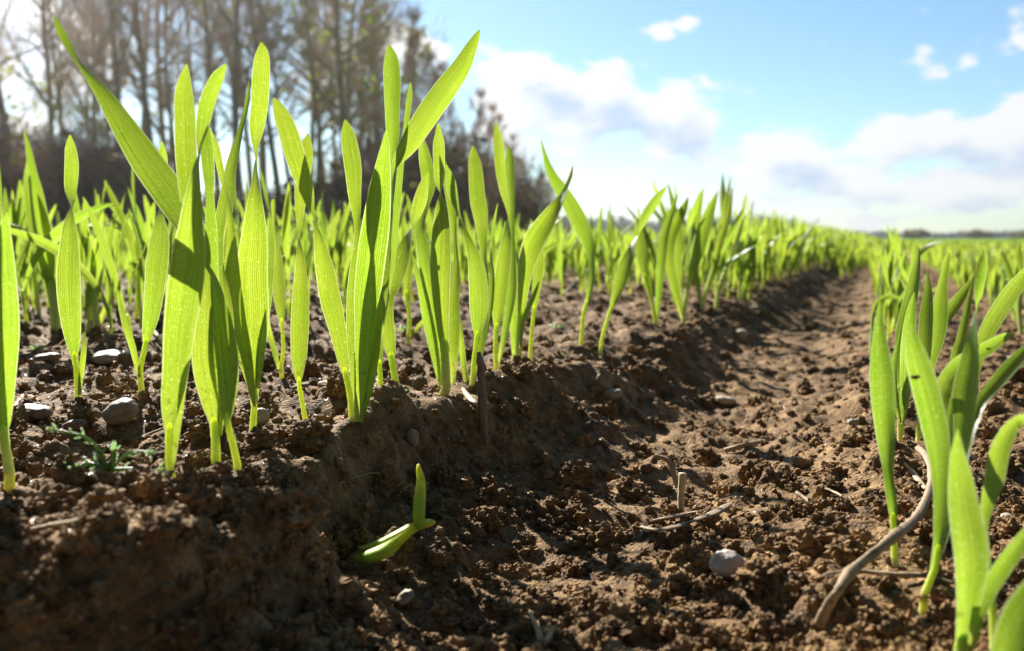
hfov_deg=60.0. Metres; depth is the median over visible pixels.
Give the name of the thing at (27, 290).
barley seedling
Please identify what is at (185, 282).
barley seedling
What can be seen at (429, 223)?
barley seedling
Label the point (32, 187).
barley seedling
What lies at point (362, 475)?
root hair
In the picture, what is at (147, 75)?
bare tree
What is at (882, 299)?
barley seedling
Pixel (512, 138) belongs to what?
bare tree
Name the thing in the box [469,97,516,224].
bare tree
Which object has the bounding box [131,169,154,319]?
barley seedling
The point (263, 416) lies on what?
pebble
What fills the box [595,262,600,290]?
barley seedling
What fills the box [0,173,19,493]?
barley seedling
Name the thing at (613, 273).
barley seedling
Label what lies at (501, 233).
barley seedling
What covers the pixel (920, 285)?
barley seedling
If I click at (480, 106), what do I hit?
bare tree
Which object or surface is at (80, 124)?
bare shrub
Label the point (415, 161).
bare shrub
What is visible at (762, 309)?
pebble
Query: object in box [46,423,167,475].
feathery weed
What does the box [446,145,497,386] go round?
barley seedling
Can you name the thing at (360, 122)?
bare tree
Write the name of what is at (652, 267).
barley seedling
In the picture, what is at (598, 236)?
barley seedling
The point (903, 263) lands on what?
barley seedling
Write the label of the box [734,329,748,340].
pebble
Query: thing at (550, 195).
bare shrub
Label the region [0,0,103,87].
bare tree
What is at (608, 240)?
barley seedling
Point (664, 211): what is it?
barley seedling
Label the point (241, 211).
barley seedling
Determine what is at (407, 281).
barley seedling
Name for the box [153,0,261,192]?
bare tree
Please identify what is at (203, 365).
barley seedling
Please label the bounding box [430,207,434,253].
barley seedling
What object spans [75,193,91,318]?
barley seedling
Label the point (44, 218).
barley seedling
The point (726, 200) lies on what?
barley seedling
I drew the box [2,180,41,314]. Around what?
barley seedling
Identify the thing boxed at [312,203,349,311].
barley seedling
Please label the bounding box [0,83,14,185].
bare tree
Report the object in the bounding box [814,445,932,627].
dead stalk
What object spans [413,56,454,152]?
bare tree
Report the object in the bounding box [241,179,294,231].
leafy shrub
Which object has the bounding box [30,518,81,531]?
straw
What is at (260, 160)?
bare tree
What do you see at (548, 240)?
barley seedling
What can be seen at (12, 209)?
barley seedling
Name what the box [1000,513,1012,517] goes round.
pebble
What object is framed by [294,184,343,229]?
bare shrub
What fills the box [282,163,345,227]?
leafy shrub
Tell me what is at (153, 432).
twig
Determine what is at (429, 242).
barley seedling
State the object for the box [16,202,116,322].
barley seedling
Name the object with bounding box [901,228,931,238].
round tree
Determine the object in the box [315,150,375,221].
leafy shrub
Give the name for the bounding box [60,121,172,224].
bare shrub
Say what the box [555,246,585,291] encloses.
barley seedling
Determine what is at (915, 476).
straw
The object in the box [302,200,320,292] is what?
barley seedling
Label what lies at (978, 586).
barley seedling
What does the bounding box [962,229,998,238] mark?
round tree
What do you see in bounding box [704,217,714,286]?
barley seedling
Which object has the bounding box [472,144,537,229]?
bare shrub
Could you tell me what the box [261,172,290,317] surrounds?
barley seedling
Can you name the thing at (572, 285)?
twig
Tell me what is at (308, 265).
barley seedling
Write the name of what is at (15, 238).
barley seedling
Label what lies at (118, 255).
barley seedling
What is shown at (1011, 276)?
barley seedling
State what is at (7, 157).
bare shrub
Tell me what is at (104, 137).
bare shrub
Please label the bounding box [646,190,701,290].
barley seedling
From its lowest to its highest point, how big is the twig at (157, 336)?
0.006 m
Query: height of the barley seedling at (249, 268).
0.136 m
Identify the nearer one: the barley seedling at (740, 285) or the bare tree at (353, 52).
the barley seedling at (740, 285)
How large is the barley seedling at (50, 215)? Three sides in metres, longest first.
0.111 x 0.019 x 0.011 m
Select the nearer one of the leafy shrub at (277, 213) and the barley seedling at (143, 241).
the barley seedling at (143, 241)
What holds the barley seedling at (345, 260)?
on the ground
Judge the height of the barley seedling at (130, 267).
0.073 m
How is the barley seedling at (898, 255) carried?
on the ground
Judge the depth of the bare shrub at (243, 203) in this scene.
26.96 m
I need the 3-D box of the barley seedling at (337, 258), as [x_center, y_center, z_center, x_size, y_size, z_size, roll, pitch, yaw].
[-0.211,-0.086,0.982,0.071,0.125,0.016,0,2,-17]
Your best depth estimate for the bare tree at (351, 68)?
39.48 m
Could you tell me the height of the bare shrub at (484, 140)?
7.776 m
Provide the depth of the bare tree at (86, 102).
42.02 m
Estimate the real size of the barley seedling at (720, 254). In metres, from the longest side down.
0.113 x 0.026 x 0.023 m
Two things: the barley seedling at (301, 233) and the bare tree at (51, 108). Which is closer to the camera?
the barley seedling at (301, 233)
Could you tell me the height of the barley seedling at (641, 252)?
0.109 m
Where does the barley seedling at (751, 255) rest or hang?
on the ground
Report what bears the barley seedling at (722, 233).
on the ground
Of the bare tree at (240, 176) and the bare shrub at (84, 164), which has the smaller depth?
the bare shrub at (84, 164)
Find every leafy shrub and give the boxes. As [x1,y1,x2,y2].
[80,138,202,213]
[123,174,168,226]
[233,191,291,227]
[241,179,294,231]
[259,170,339,233]
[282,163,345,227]
[294,165,370,230]
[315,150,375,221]
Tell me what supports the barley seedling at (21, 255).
on the ground
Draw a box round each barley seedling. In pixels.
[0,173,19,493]
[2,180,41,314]
[2,214,28,272]
[8,190,91,285]
[10,201,89,321]
[10,208,130,334]
[11,193,25,262]
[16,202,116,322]
[17,253,29,307]
[23,130,58,333]
[28,204,56,295]
[29,272,40,309]
[37,194,60,329]
[54,16,241,470]
[55,201,74,224]
[56,135,86,398]
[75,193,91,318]
[82,194,115,327]
[82,196,150,334]
[84,211,103,331]
[89,215,126,273]
[93,180,106,242]
[94,187,105,291]
[98,264,104,298]
[103,180,142,323]
[103,192,125,250]
[105,217,119,299]
[110,206,133,233]
[111,240,133,305]
[117,141,168,392]
[121,249,135,279]
[125,249,131,302]
[127,208,163,282]
[128,188,144,238]
[128,195,154,221]
[129,211,146,287]
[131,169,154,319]
[148,218,174,246]
[148,223,176,288]
[161,64,226,477]
[163,291,165,310]
[165,222,175,294]
[174,64,233,465]
[209,42,274,430]
[233,181,247,249]
[237,199,244,221]
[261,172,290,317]
[268,199,285,378]
[272,29,479,421]
[272,222,302,300]
[275,214,296,292]
[276,220,295,236]
[284,261,290,317]
[289,216,303,298]
[290,192,319,260]
[291,134,312,419]
[291,205,311,295]
[292,206,343,290]
[294,220,304,273]
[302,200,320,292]
[304,243,311,278]
[310,197,339,250]
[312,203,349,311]
[316,199,336,254]
[341,203,348,273]
[341,207,350,289]
[343,192,407,227]
[343,228,360,309]
[343,246,352,313]
[377,334,382,385]
[383,172,428,385]
[397,234,413,301]
[397,241,415,302]
[398,226,402,295]
[401,208,413,303]
[404,235,422,345]
[406,194,458,266]
[410,239,431,299]
[412,123,459,396]
[426,208,432,249]
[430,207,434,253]
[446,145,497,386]
[448,215,460,290]
[452,241,462,269]
[464,210,478,243]
[472,226,490,254]
[475,232,477,247]
[488,218,501,286]
[488,223,500,277]
[490,221,497,274]
[492,123,515,369]
[499,226,502,243]
[504,166,572,358]
[515,213,519,245]
[515,214,565,250]
[515,225,519,259]
[516,240,560,274]
[528,248,543,360]
[539,204,554,291]
[540,140,594,345]
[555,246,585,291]
[556,216,563,295]
[577,243,586,290]
[579,225,596,291]
[591,205,601,291]
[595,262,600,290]
[598,186,666,355]
[600,222,632,277]
[601,233,618,284]
[602,228,655,288]
[606,204,610,288]
[607,211,619,267]
[607,236,619,293]
[609,210,621,272]
[619,247,635,295]
[620,200,662,295]
[622,231,660,290]
[624,205,668,246]
[634,194,677,325]
[638,205,652,295]
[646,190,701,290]
[652,179,682,293]
[655,200,667,224]
[665,184,717,323]
[672,183,685,304]
[682,213,695,257]
[687,194,746,290]
[690,187,732,311]
[696,227,711,294]
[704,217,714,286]
[707,202,717,255]
[708,235,712,291]
[712,215,749,289]
[713,176,730,284]
[714,204,790,293]
[714,219,743,310]
[720,174,727,290]
[722,239,743,296]
[738,234,753,299]
[739,202,749,300]
[742,200,758,301]
[744,219,757,300]
[867,251,886,324]
[869,294,902,358]
[869,299,898,567]
[878,231,894,322]
[880,237,894,314]
[881,254,893,340]
[882,267,898,321]
[885,245,905,296]
[886,226,915,287]
[887,236,904,315]
[891,247,920,441]
[892,274,908,330]
[894,226,940,280]
[898,261,907,289]
[905,250,1023,615]
[915,252,974,440]
[916,275,936,308]
[948,429,1023,650]
[980,414,1023,649]
[990,581,1023,650]
[1001,240,1023,334]
[1011,256,1017,320]
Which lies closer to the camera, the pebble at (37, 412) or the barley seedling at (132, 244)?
the pebble at (37, 412)
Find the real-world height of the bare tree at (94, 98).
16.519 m
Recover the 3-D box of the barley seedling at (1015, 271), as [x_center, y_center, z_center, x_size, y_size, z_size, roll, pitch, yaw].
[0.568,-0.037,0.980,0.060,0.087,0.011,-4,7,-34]
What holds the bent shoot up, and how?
on the ground
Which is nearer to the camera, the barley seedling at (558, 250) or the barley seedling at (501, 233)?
the barley seedling at (558, 250)
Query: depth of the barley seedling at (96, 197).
0.82 m
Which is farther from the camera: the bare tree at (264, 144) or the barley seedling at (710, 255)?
the bare tree at (264, 144)
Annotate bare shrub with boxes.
[0,89,92,228]
[0,106,36,191]
[0,110,96,190]
[0,116,89,221]
[2,103,87,225]
[2,119,118,229]
[3,96,92,189]
[3,112,137,229]
[13,97,160,208]
[19,99,175,231]
[43,111,174,202]
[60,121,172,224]
[201,179,260,224]
[202,181,244,223]
[202,181,264,227]
[282,194,337,231]
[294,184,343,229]
[313,121,419,219]
[329,123,409,194]
[338,108,493,221]
[359,139,443,232]
[399,129,469,227]
[400,107,468,223]
[413,102,534,234]
[413,107,521,234]
[464,143,538,230]
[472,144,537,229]
[481,135,552,233]
[486,153,554,232]
[518,175,567,228]
[520,168,566,225]
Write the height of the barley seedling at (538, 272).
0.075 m
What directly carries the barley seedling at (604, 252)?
on the ground
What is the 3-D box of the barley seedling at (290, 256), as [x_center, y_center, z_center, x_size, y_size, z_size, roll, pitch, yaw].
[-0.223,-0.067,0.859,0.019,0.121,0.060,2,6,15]
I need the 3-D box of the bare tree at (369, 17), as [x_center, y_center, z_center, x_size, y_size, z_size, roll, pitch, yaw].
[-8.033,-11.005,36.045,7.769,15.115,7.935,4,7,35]
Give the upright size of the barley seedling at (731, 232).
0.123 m
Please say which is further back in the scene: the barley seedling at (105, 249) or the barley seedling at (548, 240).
the barley seedling at (548, 240)
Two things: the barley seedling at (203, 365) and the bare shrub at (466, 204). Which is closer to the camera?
the barley seedling at (203, 365)
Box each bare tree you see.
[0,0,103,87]
[0,0,103,141]
[0,0,124,143]
[0,11,78,138]
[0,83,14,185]
[2,0,154,145]
[13,0,111,144]
[13,0,164,147]
[16,0,158,144]
[25,0,193,147]
[35,0,156,143]
[41,0,112,172]
[49,0,233,152]
[76,0,220,134]
[77,0,249,174]
[99,0,230,151]
[132,0,201,167]
[141,0,274,203]
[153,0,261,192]
[156,0,319,197]
[160,0,335,196]
[163,1,273,201]
[172,0,363,217]
[178,0,280,192]
[195,0,342,186]
[202,0,436,198]
[220,0,315,199]
[225,0,390,178]
[241,0,415,189]
[270,1,372,195]
[276,0,360,186]
[290,0,368,170]
[291,0,403,142]
[295,0,448,163]
[299,0,413,174]
[318,0,459,124]
[321,0,420,185]
[322,0,423,137]
[354,1,460,181]
[354,19,449,183]
[399,29,458,183]
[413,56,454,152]
[416,45,470,211]
[425,65,479,159]
[452,84,493,173]
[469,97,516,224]
[480,111,516,174]
[494,132,521,182]
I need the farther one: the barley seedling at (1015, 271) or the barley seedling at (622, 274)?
the barley seedling at (1015, 271)
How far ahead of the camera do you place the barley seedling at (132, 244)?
0.68 m
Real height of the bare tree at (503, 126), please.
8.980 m
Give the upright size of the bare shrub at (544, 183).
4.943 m
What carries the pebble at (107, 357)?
on the ground
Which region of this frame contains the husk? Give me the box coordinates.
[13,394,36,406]
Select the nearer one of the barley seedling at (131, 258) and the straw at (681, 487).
the straw at (681, 487)
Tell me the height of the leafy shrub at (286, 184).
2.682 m
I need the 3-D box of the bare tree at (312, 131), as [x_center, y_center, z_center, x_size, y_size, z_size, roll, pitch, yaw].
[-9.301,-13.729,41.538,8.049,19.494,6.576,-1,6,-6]
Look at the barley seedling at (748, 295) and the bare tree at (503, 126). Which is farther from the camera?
the bare tree at (503, 126)
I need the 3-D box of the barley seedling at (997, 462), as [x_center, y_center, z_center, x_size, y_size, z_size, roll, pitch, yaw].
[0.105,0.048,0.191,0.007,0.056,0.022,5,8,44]
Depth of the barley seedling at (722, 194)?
1.08 m
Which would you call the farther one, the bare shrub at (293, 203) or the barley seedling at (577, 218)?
the bare shrub at (293, 203)
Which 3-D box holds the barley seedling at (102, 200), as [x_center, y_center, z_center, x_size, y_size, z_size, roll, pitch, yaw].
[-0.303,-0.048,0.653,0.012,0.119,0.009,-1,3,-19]
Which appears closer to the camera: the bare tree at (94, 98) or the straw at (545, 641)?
the straw at (545, 641)
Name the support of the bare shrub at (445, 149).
on the ground
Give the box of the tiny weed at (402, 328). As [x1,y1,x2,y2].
[397,325,406,334]
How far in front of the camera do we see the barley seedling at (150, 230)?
0.55 m
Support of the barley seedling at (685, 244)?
on the ground
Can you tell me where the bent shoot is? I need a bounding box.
[353,464,435,562]
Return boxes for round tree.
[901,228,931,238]
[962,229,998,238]
[1008,231,1023,238]
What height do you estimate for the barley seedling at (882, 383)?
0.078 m
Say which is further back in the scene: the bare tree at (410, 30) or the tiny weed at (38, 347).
the bare tree at (410, 30)
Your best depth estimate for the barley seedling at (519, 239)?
1.09 m
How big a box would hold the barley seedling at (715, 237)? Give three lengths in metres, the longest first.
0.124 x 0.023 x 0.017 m
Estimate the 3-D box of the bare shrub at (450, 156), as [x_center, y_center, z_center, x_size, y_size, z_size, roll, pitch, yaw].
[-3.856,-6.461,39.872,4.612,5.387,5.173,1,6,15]
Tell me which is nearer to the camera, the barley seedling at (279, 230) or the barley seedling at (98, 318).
the barley seedling at (98, 318)
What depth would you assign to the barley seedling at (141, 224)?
0.71 m
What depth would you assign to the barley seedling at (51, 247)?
0.54 m
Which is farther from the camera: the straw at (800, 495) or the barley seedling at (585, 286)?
the barley seedling at (585, 286)
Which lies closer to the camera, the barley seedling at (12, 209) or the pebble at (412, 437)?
the pebble at (412, 437)
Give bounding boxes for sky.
[0,0,1023,238]
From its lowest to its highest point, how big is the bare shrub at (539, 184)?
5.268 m
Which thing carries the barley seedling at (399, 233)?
on the ground
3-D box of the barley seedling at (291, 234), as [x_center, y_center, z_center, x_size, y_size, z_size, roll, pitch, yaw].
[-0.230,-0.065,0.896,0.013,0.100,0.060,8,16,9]
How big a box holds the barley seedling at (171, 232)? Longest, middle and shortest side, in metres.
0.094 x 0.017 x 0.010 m
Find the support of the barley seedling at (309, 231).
on the ground
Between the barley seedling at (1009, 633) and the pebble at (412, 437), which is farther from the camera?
the pebble at (412, 437)
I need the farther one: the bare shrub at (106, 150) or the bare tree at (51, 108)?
the bare tree at (51, 108)
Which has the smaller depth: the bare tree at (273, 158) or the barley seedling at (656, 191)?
the barley seedling at (656, 191)
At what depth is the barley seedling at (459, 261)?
0.95 m
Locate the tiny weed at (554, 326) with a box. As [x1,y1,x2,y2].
[550,323,562,332]
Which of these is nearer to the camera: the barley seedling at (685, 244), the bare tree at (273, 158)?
the barley seedling at (685, 244)
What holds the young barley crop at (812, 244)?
on the ground
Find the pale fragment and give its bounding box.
[461,388,477,406]
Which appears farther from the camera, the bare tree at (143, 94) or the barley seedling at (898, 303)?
the bare tree at (143, 94)
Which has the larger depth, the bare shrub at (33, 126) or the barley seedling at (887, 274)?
the bare shrub at (33, 126)
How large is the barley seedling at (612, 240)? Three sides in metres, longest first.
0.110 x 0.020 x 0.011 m
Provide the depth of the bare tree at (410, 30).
49.27 m
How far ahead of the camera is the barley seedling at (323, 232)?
0.72 m
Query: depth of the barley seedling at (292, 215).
0.91 m
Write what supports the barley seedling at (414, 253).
on the ground
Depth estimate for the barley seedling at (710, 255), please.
1.00 m
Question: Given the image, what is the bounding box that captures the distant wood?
[556,210,1023,238]
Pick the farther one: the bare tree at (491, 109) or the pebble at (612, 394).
the bare tree at (491, 109)
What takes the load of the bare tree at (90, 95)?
on the ground
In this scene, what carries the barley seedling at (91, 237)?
on the ground
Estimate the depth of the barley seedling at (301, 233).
0.88 m
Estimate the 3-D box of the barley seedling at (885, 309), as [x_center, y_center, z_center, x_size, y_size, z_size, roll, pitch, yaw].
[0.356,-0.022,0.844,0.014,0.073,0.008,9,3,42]
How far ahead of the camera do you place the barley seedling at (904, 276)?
0.70 m
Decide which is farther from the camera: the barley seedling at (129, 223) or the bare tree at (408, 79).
the bare tree at (408, 79)
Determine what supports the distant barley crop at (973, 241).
on the ground
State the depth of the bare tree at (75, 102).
45.03 m
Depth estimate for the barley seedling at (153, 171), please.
0.26 m
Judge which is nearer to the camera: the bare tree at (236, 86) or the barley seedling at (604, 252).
the barley seedling at (604, 252)
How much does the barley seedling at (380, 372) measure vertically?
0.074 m
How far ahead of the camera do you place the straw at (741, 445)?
0.41 m
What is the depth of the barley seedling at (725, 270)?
0.87 m
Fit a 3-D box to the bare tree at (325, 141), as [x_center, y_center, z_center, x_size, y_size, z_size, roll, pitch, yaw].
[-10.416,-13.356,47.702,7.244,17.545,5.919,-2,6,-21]
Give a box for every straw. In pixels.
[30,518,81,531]
[528,611,557,646]
[654,454,678,487]
[677,472,686,511]
[724,439,764,452]
[795,491,807,501]
[823,569,954,584]
[824,487,842,496]
[903,462,925,489]
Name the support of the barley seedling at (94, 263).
on the ground
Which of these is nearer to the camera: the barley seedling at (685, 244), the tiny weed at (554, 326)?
the tiny weed at (554, 326)
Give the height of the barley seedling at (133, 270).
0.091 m
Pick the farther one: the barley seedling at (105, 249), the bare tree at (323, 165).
the bare tree at (323, 165)
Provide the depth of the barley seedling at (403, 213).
0.79 m
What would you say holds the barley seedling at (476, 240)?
on the ground
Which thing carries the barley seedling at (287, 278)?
on the ground
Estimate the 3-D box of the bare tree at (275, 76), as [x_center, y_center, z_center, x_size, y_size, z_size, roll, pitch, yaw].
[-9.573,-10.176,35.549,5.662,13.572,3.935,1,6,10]
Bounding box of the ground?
[0,239,1023,650]
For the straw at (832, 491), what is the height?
0.001 m
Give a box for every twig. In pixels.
[131,428,162,439]
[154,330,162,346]
[563,269,586,296]
[639,502,732,531]
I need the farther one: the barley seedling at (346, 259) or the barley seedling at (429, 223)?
the barley seedling at (429, 223)
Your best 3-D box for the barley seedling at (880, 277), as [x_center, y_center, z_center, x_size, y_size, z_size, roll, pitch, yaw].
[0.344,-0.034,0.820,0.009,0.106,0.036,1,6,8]
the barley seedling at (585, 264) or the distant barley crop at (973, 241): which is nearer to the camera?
the barley seedling at (585, 264)
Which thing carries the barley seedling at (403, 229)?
on the ground
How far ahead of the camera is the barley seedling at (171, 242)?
0.58 m
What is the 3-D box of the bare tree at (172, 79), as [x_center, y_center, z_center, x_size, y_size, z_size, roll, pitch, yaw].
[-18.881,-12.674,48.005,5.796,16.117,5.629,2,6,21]
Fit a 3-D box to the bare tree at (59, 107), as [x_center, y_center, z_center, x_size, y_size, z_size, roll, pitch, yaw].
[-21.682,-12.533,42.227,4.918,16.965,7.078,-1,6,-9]
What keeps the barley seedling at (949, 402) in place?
on the ground
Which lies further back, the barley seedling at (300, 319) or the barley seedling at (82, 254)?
the barley seedling at (82, 254)
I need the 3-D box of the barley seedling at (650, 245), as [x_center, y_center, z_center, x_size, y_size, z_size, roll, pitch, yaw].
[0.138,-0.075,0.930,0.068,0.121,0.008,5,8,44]
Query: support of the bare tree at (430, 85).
on the ground
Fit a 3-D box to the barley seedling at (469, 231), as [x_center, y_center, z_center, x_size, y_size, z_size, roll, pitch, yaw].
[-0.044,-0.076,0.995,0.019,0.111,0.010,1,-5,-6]
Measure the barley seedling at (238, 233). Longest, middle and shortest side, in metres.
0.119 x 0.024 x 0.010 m
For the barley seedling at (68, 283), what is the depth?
0.34 m
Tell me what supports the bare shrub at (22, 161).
on the ground
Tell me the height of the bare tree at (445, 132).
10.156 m
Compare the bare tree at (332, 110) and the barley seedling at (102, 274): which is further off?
the bare tree at (332, 110)
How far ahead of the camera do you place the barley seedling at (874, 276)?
0.89 m
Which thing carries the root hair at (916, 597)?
on the ground
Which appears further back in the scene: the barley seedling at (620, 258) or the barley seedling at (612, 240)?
the barley seedling at (612, 240)
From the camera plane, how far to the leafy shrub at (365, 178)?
28.79 m
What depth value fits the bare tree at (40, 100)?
49.34 m
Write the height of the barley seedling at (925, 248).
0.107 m
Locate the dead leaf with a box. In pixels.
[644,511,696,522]
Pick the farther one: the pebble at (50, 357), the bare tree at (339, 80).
the bare tree at (339, 80)
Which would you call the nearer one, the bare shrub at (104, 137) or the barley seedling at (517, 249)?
the barley seedling at (517, 249)
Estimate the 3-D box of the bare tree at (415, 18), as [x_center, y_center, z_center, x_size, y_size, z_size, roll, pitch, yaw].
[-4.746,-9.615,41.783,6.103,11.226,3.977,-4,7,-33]
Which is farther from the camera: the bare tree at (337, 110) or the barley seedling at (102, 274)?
the bare tree at (337, 110)
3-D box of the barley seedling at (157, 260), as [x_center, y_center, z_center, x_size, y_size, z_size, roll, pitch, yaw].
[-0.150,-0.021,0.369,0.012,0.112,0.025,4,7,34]
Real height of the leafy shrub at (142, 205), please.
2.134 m
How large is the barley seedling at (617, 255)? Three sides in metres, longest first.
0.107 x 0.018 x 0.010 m
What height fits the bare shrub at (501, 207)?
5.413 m
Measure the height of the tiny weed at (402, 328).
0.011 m
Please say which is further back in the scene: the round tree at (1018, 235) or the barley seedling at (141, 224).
the round tree at (1018, 235)
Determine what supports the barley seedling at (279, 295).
on the ground
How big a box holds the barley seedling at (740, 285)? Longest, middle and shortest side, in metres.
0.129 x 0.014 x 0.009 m
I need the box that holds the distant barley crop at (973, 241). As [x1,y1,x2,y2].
[865,235,1023,246]
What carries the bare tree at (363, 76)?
on the ground
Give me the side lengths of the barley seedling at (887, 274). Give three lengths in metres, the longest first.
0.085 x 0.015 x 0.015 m
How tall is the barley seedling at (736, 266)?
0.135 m
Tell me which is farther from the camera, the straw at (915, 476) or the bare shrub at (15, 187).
the bare shrub at (15, 187)
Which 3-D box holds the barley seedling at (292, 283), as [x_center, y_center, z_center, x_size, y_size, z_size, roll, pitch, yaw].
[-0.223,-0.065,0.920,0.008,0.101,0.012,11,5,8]
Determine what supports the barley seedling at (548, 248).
on the ground
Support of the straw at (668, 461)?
on the ground
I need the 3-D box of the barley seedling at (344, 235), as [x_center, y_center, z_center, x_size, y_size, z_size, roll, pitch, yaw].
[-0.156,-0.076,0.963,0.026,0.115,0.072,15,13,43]
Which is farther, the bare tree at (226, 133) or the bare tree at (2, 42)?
the bare tree at (226, 133)
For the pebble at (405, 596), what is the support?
on the ground
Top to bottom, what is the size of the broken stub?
0.056 m
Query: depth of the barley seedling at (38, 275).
0.76 m
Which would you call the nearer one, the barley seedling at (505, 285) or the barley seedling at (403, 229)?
the barley seedling at (505, 285)
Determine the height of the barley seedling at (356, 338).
0.148 m
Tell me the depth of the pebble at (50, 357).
0.44 m
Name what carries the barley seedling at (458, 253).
on the ground
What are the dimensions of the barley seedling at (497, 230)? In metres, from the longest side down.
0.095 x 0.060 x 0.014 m
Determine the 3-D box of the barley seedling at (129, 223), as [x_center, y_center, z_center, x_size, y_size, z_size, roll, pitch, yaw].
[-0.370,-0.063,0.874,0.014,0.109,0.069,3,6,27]
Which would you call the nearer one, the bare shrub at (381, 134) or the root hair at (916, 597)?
the root hair at (916, 597)
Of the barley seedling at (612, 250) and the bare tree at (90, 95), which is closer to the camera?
the barley seedling at (612, 250)
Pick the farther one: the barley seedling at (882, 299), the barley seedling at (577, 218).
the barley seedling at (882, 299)
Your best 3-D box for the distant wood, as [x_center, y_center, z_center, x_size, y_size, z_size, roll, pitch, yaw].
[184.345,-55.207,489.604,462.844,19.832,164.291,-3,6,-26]
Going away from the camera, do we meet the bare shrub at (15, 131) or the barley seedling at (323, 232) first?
the barley seedling at (323, 232)
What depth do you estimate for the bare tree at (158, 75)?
39.50 m
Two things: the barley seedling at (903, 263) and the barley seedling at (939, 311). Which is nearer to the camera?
the barley seedling at (939, 311)
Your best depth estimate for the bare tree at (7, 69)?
47.15 m
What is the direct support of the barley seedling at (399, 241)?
on the ground
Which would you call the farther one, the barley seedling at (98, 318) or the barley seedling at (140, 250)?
the barley seedling at (98, 318)
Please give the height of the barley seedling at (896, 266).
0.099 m
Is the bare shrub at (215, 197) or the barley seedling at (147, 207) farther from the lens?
the bare shrub at (215, 197)
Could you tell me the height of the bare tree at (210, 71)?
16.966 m
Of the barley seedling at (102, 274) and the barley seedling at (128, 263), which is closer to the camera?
the barley seedling at (102, 274)
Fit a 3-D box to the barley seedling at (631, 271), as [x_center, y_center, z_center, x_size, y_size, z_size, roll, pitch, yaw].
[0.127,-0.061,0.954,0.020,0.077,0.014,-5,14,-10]
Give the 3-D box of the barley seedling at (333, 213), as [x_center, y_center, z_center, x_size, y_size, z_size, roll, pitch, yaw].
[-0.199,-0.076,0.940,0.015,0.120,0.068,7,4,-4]
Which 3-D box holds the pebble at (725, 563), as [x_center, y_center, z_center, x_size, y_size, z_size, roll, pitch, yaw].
[0.060,0.066,0.246,0.011,0.008,0.009,0,6,0]
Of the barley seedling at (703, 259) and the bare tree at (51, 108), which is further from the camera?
the bare tree at (51, 108)
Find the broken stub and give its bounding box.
[476,352,487,446]
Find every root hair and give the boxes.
[338,472,403,484]
[906,595,945,618]
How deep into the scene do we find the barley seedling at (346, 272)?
0.73 m
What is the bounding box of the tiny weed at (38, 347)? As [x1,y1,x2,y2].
[29,345,44,350]
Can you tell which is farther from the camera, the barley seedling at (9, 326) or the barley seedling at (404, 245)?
the barley seedling at (404, 245)
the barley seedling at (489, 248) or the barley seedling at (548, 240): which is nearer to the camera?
the barley seedling at (489, 248)
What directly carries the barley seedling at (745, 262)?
on the ground
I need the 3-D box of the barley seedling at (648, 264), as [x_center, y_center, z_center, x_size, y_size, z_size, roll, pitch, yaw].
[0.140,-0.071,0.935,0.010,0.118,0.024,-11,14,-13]
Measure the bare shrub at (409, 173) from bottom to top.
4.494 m
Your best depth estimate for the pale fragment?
0.37 m
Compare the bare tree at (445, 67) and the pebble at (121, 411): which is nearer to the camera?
the pebble at (121, 411)
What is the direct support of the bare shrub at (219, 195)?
on the ground
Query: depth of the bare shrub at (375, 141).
35.15 m
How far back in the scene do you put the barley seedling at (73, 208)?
0.94 m
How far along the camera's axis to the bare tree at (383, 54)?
56.64 m
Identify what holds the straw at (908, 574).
on the ground
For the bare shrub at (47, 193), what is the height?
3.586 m
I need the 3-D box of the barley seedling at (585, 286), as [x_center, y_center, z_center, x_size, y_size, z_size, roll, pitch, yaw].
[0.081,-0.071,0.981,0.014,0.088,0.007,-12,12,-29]
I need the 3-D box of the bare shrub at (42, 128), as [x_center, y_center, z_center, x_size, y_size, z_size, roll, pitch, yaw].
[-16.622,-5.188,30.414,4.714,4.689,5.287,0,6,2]
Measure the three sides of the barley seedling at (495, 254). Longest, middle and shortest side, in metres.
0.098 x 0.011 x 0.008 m
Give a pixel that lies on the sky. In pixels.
(860, 115)
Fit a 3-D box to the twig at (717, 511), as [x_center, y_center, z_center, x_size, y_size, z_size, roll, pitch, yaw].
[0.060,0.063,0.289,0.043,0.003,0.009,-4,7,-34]
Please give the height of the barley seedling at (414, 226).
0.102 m
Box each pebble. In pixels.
[24,403,53,420]
[33,352,61,362]
[63,419,87,432]
[89,350,130,364]
[102,397,138,424]
[257,408,269,424]
[397,589,413,604]
[406,429,418,447]
[603,389,621,398]
[709,549,744,579]
[713,395,736,404]
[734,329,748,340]
[750,305,766,312]
[847,419,859,425]
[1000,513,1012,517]
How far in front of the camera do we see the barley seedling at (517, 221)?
1.10 m
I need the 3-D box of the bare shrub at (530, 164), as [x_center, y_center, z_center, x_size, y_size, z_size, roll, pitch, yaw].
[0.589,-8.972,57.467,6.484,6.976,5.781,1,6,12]
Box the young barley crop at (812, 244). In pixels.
[15,208,1023,319]

